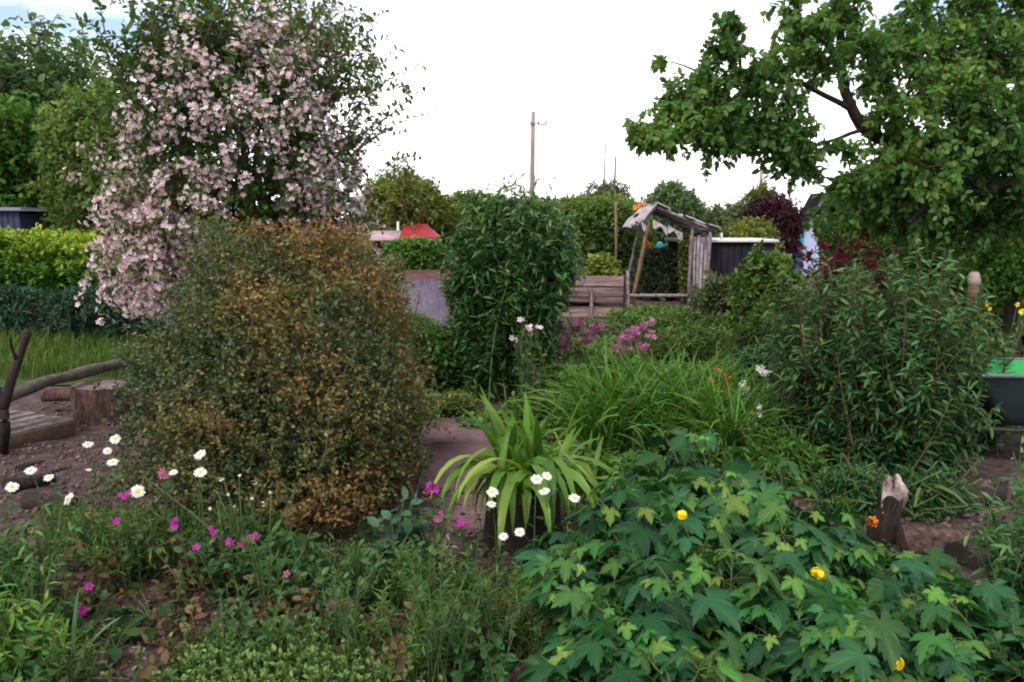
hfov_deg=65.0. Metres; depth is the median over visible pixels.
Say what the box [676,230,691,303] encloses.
climbing plant
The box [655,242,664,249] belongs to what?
bucket
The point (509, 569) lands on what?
weed
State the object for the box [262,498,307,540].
weed
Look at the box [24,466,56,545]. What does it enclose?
daisy
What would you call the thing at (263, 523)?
weed
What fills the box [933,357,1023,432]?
wheelbarrow
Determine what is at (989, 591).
lobed leaf plant
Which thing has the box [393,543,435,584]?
weed
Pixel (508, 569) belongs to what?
weed
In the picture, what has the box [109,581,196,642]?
weed
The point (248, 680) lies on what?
stonecrop
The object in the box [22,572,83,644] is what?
weed
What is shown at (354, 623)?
campion
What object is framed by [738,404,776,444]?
white flower
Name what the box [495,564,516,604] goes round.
weed
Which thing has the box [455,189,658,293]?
hedge
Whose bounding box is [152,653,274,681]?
stonecrop
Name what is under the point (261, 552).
weed
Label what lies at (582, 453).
leafy plant
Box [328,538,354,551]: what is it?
weed
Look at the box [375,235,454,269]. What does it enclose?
hedge
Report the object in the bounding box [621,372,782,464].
grassy clump
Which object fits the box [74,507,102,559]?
weed
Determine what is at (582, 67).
sky
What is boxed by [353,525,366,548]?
weed
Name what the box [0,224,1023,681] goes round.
ground
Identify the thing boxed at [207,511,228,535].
weed
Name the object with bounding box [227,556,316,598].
weed
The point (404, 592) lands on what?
weed
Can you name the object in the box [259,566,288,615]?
weed
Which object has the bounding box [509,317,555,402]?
rose bush
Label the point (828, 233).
tall shrub
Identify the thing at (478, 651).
weed
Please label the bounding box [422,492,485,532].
paving slab
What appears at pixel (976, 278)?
post
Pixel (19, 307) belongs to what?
bluish shrub
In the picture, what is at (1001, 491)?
fallen log
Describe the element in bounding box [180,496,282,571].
leafy plant
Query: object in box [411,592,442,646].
weed
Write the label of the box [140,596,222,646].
weed
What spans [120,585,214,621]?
weed
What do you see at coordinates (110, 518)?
weed
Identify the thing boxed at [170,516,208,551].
weed
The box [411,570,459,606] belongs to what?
weed
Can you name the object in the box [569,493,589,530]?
daisy
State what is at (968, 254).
tall shrub
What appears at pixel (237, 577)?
campion
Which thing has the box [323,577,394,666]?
weed
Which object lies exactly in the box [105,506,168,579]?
weed
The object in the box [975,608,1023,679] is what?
weed
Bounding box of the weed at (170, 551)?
[147,528,186,558]
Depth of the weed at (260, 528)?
3.42 m
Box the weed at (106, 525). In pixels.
[86,505,135,551]
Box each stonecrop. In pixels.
[99,641,236,681]
[100,664,224,681]
[131,616,277,681]
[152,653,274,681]
[166,616,313,681]
[167,644,307,681]
[170,629,266,681]
[214,644,333,681]
[219,601,359,681]
[240,611,364,678]
[252,638,351,681]
[262,632,364,680]
[268,640,411,681]
[288,635,390,681]
[290,626,424,681]
[337,652,443,681]
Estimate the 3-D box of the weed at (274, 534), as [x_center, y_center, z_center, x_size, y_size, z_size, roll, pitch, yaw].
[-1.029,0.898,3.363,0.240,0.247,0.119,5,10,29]
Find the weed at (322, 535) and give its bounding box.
[306,526,329,545]
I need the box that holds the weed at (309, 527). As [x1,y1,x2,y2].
[256,507,320,533]
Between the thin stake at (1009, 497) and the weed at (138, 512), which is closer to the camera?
the thin stake at (1009, 497)
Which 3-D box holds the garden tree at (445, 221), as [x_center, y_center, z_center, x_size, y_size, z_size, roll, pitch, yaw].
[-3.229,-3.634,23.765,4.201,3.214,3.702,0,9,0]
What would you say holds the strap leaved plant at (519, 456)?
in the stump planter
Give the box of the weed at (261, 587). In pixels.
[249,566,284,611]
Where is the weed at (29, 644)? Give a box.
[22,631,129,681]
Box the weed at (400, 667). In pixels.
[368,609,476,677]
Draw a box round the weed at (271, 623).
[226,579,300,648]
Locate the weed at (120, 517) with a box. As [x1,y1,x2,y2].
[104,503,132,536]
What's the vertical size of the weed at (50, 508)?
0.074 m
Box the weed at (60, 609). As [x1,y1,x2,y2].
[15,592,74,640]
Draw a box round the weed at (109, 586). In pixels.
[42,544,134,616]
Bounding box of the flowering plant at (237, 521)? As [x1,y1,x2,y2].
[146,474,293,585]
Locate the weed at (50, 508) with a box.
[41,499,73,518]
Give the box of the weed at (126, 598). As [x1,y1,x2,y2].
[107,588,139,618]
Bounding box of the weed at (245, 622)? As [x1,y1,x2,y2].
[222,579,269,646]
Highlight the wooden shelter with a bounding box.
[622,202,720,304]
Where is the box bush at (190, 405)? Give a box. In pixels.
[84,204,456,548]
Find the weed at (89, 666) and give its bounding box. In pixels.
[72,629,117,681]
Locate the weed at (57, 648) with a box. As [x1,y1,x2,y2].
[34,611,112,681]
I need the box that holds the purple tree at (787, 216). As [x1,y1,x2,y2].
[738,191,811,271]
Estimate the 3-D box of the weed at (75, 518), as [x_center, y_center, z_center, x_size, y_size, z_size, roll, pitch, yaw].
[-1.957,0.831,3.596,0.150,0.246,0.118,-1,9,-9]
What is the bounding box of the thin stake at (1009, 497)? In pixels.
[1002,477,1013,564]
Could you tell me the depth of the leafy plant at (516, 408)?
5.91 m
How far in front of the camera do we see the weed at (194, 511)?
3.73 m
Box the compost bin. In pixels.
[557,266,629,317]
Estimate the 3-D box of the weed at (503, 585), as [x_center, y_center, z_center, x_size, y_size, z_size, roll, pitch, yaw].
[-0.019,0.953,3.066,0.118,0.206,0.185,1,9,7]
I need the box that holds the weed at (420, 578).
[407,575,492,661]
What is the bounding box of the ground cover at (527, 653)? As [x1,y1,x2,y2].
[60,499,1023,681]
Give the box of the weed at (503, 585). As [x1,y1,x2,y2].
[493,561,522,603]
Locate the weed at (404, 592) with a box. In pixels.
[390,539,419,614]
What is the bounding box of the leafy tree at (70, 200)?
[15,57,165,236]
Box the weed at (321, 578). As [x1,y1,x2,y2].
[300,567,369,617]
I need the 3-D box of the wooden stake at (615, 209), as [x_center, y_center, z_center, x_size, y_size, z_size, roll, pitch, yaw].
[1.983,-1.743,15.412,0.075,1.855,0.052,0,9,0]
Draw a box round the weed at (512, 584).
[486,560,528,641]
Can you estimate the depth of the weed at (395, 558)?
3.30 m
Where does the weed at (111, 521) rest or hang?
on the ground at (1000, 466)
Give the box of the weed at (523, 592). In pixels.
[498,565,532,645]
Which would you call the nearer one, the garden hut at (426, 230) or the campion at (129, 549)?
the campion at (129, 549)
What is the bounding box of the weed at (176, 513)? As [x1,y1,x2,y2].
[167,506,201,551]
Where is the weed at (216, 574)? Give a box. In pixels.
[188,542,237,597]
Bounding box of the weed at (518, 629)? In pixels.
[481,596,546,632]
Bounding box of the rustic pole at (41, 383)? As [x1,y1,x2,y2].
[11,357,132,401]
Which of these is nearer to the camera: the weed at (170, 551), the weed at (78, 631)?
the weed at (78, 631)
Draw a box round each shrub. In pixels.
[0,281,53,341]
[38,280,163,345]
[410,326,472,392]
[425,390,482,417]
[434,172,585,405]
[577,176,657,240]
[627,246,679,300]
[628,306,730,352]
[644,309,738,370]
[687,269,741,319]
[714,215,788,258]
[714,283,823,366]
[723,239,811,331]
[753,256,909,468]
[805,169,935,305]
[812,238,1016,478]
[830,233,956,325]
[908,191,1023,316]
[911,255,1023,356]
[911,285,1018,455]
[947,306,1001,356]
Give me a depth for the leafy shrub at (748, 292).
8.48 m
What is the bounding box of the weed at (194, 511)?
[174,499,216,539]
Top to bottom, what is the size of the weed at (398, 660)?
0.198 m
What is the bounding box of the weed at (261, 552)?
[235,529,302,600]
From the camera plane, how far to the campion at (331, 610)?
2.82 m
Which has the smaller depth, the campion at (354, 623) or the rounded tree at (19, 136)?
the campion at (354, 623)
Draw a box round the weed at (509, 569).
[500,554,517,589]
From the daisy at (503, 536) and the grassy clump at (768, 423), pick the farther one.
the grassy clump at (768, 423)
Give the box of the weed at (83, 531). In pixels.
[67,500,103,565]
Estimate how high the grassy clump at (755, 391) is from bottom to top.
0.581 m
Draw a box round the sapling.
[376,150,440,230]
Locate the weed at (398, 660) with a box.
[358,631,407,681]
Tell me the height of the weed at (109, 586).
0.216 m
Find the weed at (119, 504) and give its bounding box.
[107,500,124,516]
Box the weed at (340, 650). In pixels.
[317,604,475,675]
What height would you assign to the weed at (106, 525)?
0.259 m
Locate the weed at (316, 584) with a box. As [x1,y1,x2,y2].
[285,560,352,615]
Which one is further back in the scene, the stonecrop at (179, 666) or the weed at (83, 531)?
the weed at (83, 531)
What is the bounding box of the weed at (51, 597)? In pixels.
[0,559,54,612]
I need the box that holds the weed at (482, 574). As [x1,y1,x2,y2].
[471,562,488,600]
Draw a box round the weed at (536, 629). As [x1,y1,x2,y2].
[511,599,551,667]
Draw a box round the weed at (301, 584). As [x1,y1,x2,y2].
[281,566,328,619]
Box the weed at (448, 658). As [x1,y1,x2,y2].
[410,605,473,668]
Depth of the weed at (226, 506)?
3.42 m
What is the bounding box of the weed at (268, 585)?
[238,524,304,622]
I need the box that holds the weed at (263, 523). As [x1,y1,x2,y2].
[236,509,293,550]
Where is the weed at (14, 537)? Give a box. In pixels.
[0,520,35,584]
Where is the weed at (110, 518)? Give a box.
[74,507,161,543]
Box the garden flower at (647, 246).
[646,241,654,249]
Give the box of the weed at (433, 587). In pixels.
[387,559,454,635]
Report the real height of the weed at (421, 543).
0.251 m
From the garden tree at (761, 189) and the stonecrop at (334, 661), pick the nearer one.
the stonecrop at (334, 661)
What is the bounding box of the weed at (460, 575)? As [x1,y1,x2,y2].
[446,564,472,615]
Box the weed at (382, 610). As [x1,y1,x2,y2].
[328,571,401,673]
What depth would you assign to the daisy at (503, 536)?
3.19 m
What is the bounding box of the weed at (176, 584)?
[159,559,205,588]
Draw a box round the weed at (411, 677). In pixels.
[377,617,424,681]
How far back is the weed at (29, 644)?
2.54 m
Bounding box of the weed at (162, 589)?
[147,552,226,597]
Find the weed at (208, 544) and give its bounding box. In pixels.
[186,534,219,585]
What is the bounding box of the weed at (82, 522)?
[67,513,137,571]
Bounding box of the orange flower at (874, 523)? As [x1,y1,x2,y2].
[865,516,877,538]
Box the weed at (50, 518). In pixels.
[38,500,59,535]
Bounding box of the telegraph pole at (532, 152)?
[514,111,546,197]
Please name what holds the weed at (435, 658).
on the ground at (1000, 466)
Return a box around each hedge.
[0,222,166,315]
[375,235,454,269]
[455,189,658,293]
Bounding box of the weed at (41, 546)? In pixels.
[21,519,74,549]
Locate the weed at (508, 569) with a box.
[499,557,511,584]
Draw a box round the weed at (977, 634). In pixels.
[969,615,1008,636]
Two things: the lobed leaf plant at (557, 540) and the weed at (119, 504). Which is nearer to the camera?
the lobed leaf plant at (557, 540)
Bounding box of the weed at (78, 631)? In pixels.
[13,614,81,681]
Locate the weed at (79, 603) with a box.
[0,583,94,635]
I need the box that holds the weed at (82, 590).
[48,575,147,619]
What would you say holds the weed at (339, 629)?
on the ground at (1000, 466)
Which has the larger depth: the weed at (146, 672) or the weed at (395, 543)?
the weed at (395, 543)
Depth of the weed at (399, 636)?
2.75 m
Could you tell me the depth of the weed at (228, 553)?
3.26 m
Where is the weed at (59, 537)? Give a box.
[5,492,69,611]
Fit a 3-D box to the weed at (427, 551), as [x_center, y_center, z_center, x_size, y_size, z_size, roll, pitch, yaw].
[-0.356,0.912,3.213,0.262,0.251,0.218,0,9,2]
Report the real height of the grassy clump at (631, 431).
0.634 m
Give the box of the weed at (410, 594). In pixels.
[404,558,466,647]
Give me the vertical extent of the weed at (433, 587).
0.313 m
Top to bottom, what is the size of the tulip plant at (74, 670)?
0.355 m
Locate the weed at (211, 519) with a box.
[198,513,229,546]
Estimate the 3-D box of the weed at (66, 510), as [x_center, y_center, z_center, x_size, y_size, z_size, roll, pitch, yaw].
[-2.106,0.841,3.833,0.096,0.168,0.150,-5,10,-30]
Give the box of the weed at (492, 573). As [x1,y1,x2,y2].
[461,571,507,629]
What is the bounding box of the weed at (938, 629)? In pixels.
[927,596,988,647]
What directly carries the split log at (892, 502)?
on the ground at (1000, 466)
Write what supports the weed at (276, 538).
on the ground at (1000, 466)
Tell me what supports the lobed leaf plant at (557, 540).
on the ground at (1000, 466)
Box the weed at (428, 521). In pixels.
[418,512,432,532]
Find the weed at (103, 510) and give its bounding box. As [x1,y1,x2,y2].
[98,501,112,520]
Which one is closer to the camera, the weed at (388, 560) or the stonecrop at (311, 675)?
the stonecrop at (311, 675)
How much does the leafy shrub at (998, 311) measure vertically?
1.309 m
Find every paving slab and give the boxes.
[416,418,491,445]
[416,441,496,492]
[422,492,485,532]
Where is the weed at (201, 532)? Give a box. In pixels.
[176,507,219,577]
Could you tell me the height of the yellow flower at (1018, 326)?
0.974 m
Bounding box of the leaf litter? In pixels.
[0,428,1021,681]
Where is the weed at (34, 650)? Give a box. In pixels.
[18,625,57,666]
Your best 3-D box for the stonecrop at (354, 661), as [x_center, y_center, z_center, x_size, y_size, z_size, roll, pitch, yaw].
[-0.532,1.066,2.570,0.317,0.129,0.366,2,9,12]
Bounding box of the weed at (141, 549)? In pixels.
[112,509,181,578]
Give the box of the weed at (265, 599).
[227,575,318,627]
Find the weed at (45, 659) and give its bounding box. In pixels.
[12,620,79,681]
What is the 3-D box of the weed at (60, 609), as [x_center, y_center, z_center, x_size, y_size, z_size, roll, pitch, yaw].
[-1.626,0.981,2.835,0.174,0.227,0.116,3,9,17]
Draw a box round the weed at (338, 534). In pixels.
[330,521,351,541]
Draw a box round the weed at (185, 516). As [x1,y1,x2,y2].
[175,504,191,534]
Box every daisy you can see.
[3,482,21,534]
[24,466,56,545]
[44,474,69,547]
[64,493,102,560]
[81,469,104,515]
[82,441,100,520]
[97,447,114,527]
[106,459,128,516]
[110,434,129,524]
[124,485,149,583]
[155,469,177,554]
[186,450,211,541]
[194,467,215,541]
[470,487,498,572]
[484,501,504,571]
[495,532,512,586]
[514,528,539,577]
[527,474,542,547]
[536,487,553,535]
[542,472,557,527]
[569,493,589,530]
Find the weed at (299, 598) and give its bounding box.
[280,591,368,638]
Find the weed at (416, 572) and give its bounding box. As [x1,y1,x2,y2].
[398,544,465,629]
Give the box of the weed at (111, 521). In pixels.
[76,508,120,524]
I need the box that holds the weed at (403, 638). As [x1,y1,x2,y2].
[299,606,422,675]
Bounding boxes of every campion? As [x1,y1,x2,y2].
[67,516,131,595]
[69,606,120,648]
[83,582,134,637]
[115,490,148,593]
[145,516,199,596]
[154,467,183,575]
[172,543,235,609]
[187,525,240,594]
[221,537,251,604]
[228,536,253,595]
[234,532,276,584]
[273,570,293,605]
[320,600,351,643]
[338,596,368,639]
[419,511,458,574]
[425,481,451,559]
[444,518,483,573]
[514,605,542,646]
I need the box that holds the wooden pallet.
[0,409,76,448]
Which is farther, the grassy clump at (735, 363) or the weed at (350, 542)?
the grassy clump at (735, 363)
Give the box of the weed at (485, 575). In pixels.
[470,558,505,603]
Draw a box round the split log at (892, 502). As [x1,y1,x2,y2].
[866,474,908,547]
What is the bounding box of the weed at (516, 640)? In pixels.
[444,588,542,663]
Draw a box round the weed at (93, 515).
[84,502,115,544]
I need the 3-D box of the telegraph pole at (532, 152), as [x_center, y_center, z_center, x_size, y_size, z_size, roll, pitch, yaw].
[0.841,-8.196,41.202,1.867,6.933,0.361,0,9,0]
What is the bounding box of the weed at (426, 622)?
[402,576,480,681]
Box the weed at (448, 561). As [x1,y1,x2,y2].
[424,527,468,618]
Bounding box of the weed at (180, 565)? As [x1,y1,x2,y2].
[128,533,203,599]
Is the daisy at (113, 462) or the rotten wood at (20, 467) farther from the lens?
the rotten wood at (20, 467)
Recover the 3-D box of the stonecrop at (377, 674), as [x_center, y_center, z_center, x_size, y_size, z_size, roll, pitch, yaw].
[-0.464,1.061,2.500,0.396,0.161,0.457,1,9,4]
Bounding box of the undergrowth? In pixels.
[346,335,1023,494]
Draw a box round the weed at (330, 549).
[313,542,347,584]
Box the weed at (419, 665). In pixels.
[407,631,447,681]
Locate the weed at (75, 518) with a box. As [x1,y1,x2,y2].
[61,500,90,552]
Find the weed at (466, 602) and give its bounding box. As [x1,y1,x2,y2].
[446,565,509,641]
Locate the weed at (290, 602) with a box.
[279,591,313,628]
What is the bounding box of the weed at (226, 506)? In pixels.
[205,504,269,564]
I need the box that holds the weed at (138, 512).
[123,498,151,529]
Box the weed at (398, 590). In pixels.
[372,540,409,613]
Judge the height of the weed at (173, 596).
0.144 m
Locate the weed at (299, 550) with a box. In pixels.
[271,532,304,559]
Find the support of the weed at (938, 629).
on the ground at (1000, 466)
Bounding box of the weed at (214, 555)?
[199,522,240,562]
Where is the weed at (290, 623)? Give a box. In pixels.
[275,616,321,639]
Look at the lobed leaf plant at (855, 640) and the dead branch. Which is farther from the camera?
the dead branch
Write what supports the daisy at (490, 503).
on the ground at (1000, 466)
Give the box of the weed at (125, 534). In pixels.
[114,510,150,578]
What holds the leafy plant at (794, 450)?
on the ground at (1000, 466)
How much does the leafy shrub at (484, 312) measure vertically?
2.028 m
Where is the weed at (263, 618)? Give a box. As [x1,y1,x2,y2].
[218,606,269,638]
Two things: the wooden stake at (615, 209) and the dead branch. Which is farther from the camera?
the wooden stake at (615, 209)
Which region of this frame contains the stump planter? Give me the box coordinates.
[483,474,562,553]
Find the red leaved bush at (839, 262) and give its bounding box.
[785,227,908,319]
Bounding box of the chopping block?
[70,379,132,426]
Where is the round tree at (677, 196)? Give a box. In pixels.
[639,177,711,246]
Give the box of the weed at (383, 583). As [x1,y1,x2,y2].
[372,550,394,606]
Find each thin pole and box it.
[603,143,605,179]
[613,157,616,183]
[759,170,762,184]
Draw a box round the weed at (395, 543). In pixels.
[385,538,445,602]
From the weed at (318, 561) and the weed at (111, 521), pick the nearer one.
the weed at (318, 561)
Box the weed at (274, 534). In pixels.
[250,528,284,560]
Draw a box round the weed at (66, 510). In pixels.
[58,501,78,532]
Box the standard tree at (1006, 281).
[954,240,1023,356]
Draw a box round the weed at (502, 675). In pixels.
[472,612,517,681]
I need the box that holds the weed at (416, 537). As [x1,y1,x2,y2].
[379,534,424,591]
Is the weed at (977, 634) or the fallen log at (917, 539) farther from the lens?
the fallen log at (917, 539)
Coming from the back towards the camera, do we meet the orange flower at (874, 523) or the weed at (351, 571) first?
the orange flower at (874, 523)
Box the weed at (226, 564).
[224,541,294,591]
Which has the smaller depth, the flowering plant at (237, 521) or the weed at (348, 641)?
the weed at (348, 641)
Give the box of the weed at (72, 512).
[50,501,83,533]
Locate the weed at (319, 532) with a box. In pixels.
[278,521,350,543]
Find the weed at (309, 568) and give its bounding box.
[303,538,350,607]
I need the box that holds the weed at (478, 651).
[460,606,514,673]
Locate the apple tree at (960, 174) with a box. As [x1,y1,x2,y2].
[621,0,1023,352]
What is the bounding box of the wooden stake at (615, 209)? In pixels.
[614,201,616,259]
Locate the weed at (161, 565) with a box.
[157,539,192,570]
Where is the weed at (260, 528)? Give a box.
[255,513,294,548]
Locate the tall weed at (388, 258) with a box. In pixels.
[372,252,405,319]
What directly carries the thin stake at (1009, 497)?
on the ground at (1000, 466)
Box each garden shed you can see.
[0,207,63,280]
[664,233,778,302]
[802,193,826,274]
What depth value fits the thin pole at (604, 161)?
29.32 m
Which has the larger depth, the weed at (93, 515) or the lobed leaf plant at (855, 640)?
the weed at (93, 515)
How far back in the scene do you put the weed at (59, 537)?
3.01 m
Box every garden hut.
[368,231,401,277]
[397,222,440,239]
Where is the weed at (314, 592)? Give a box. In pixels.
[283,583,379,632]
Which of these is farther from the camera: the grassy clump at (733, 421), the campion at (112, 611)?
the grassy clump at (733, 421)
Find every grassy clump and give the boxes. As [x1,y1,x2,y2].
[504,356,651,440]
[508,351,673,465]
[547,353,703,452]
[554,334,706,437]
[567,349,767,455]
[568,336,737,406]
[603,345,760,420]
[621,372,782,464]
[624,346,775,436]
[631,357,832,467]
[650,344,782,411]
[658,367,789,456]
[687,351,789,406]
[697,369,804,442]
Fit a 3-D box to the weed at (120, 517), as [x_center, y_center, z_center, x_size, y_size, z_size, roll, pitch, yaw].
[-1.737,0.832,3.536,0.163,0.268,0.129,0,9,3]
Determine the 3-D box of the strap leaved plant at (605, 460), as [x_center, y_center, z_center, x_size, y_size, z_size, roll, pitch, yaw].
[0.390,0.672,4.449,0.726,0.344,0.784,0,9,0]
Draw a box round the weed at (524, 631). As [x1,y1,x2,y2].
[510,588,538,664]
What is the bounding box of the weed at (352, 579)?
[313,542,369,610]
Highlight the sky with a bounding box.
[0,0,1014,220]
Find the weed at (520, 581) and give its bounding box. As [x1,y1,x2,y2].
[503,554,548,609]
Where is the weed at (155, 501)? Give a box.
[148,498,177,535]
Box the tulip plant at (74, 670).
[14,585,121,681]
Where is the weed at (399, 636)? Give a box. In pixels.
[374,600,478,646]
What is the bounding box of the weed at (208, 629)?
[174,607,223,649]
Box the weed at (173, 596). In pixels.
[157,572,197,611]
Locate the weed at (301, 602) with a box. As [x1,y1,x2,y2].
[274,586,312,632]
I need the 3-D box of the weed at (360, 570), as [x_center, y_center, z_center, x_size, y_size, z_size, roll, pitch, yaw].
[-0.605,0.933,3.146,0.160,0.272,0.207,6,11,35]
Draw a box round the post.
[965,271,980,334]
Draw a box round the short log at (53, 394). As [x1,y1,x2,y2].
[40,388,69,401]
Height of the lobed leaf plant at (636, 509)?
0.626 m
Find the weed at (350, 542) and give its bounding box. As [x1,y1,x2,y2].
[335,535,358,557]
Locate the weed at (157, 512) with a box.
[138,500,185,545]
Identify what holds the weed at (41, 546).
on the ground at (1000, 466)
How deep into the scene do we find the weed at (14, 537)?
3.05 m
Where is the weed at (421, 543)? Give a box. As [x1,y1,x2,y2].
[376,541,446,575]
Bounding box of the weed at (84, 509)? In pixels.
[57,499,98,531]
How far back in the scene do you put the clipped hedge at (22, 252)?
9.92 m
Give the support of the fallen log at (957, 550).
on the ground at (1000, 466)
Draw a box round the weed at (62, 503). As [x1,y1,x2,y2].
[57,495,72,510]
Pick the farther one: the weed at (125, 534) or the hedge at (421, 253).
the hedge at (421, 253)
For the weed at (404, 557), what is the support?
on the ground at (1000, 466)
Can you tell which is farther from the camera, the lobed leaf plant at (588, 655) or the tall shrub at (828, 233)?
the tall shrub at (828, 233)
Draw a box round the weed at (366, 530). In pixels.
[355,520,372,541]
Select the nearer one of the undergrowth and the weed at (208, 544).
the weed at (208, 544)
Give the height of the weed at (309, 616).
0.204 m
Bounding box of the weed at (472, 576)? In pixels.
[456,558,478,609]
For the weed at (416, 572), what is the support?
on the ground at (1000, 466)
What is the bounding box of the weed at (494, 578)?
[487,562,508,603]
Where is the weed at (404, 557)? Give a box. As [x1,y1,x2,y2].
[399,542,451,611]
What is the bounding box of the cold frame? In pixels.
[397,278,446,330]
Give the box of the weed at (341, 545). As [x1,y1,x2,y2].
[334,535,352,554]
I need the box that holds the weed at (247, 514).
[228,506,279,551]
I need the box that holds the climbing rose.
[619,201,647,291]
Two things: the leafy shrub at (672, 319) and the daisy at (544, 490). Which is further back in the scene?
the leafy shrub at (672, 319)
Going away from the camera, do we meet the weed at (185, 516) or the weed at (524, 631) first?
the weed at (524, 631)
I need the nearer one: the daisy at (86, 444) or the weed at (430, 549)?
the weed at (430, 549)
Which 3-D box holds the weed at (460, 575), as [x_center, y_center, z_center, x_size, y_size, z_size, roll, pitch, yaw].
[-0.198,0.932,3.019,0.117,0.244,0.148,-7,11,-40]
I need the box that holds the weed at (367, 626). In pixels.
[358,615,413,650]
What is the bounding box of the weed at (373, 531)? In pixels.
[365,524,377,540]
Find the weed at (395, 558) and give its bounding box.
[372,542,402,584]
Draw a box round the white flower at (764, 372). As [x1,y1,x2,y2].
[735,363,786,436]
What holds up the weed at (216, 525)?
on the ground at (1000, 466)
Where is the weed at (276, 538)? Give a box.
[245,535,306,572]
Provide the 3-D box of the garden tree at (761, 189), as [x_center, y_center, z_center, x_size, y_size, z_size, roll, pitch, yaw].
[8.241,-3.969,26.821,2.218,2.886,2.054,0,9,0]
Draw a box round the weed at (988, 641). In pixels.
[966,633,1004,681]
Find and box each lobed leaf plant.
[505,520,635,627]
[512,539,726,681]
[514,610,766,681]
[549,463,758,627]
[573,417,794,559]
[596,548,854,681]
[649,634,857,681]
[658,471,892,640]
[693,560,986,681]
[695,455,873,556]
[758,540,983,634]
[784,644,910,681]
[858,574,1023,681]
[885,575,1023,655]
[910,634,1023,681]
[935,613,1023,678]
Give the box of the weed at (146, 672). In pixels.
[121,605,261,678]
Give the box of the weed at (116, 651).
[76,609,149,662]
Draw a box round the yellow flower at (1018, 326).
[960,299,1023,435]
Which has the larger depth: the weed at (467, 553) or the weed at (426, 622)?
the weed at (467, 553)
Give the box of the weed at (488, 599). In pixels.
[469,563,548,660]
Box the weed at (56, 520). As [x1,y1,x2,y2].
[40,504,67,542]
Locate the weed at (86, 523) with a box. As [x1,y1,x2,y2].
[74,507,165,542]
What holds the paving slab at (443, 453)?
on the ground at (1000, 466)
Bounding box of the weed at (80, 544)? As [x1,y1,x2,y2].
[48,512,156,566]
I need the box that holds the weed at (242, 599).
[215,572,256,631]
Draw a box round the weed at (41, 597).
[0,552,73,650]
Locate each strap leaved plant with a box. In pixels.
[430,384,617,554]
[542,425,634,505]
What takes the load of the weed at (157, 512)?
on the ground at (1000, 466)
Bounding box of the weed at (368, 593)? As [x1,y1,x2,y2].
[338,562,379,615]
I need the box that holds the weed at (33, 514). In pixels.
[6,507,87,557]
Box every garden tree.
[338,163,467,253]
[442,186,502,257]
[694,199,752,237]
[736,177,788,204]
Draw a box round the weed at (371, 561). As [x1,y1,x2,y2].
[349,534,376,588]
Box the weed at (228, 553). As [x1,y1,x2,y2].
[214,516,257,588]
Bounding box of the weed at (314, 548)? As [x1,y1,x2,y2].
[306,532,324,566]
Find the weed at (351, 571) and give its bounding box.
[336,541,369,604]
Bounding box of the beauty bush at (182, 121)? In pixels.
[41,0,442,381]
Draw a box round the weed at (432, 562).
[404,544,464,593]
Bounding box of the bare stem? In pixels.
[801,314,822,401]
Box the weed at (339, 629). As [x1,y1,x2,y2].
[313,553,382,650]
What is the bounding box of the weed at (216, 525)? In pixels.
[190,507,228,566]
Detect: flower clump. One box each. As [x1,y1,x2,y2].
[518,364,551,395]
[550,317,633,363]
[601,317,669,357]
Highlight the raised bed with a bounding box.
[397,267,454,315]
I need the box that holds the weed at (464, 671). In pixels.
[435,579,487,681]
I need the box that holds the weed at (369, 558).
[337,547,407,613]
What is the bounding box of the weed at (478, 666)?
[449,591,525,681]
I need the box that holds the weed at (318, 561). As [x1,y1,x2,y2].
[281,541,339,587]
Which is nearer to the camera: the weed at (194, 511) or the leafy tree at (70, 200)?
the weed at (194, 511)
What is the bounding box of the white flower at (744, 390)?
[731,380,762,411]
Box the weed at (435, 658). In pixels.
[399,562,475,681]
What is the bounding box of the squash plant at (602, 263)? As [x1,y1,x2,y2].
[580,251,621,275]
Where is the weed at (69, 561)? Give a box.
[38,524,86,574]
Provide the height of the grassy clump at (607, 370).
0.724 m
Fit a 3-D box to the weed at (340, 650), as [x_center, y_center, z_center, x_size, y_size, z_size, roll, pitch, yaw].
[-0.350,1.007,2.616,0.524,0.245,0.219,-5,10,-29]
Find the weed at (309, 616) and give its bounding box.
[284,610,352,651]
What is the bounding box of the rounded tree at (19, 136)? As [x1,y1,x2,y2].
[0,89,68,213]
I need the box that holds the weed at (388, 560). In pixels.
[357,533,405,585]
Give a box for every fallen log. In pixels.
[896,525,971,554]
[942,518,1022,570]
[964,480,1023,508]
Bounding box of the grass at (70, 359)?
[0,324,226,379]
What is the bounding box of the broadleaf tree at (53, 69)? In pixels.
[0,11,119,206]
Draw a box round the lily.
[706,368,738,408]
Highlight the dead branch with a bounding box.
[0,330,31,454]
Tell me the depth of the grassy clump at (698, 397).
5.32 m
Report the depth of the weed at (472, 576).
3.03 m
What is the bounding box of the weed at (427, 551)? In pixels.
[385,537,451,591]
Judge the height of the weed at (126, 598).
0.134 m
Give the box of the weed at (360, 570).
[346,546,383,604]
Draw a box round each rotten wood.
[1,471,55,494]
[14,460,44,470]
[20,491,78,509]
[51,465,72,472]
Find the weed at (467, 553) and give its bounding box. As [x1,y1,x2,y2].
[442,544,495,627]
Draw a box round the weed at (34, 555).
[4,543,48,632]
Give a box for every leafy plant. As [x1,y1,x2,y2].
[0,493,83,650]
[0,568,70,681]
[1,644,72,681]
[40,497,193,590]
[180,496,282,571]
[241,519,354,606]
[363,486,443,576]
[388,309,443,344]
[390,622,418,649]
[507,382,574,430]
[529,346,604,400]
[544,433,639,497]
[559,312,637,337]
[561,344,667,384]
[578,391,669,454]
[606,297,694,327]
[718,336,786,411]
[729,418,831,484]
[804,452,913,530]
[873,460,986,521]
[898,563,981,596]
[964,435,1023,610]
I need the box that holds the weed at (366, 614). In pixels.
[351,604,396,650]
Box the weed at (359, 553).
[351,539,380,598]

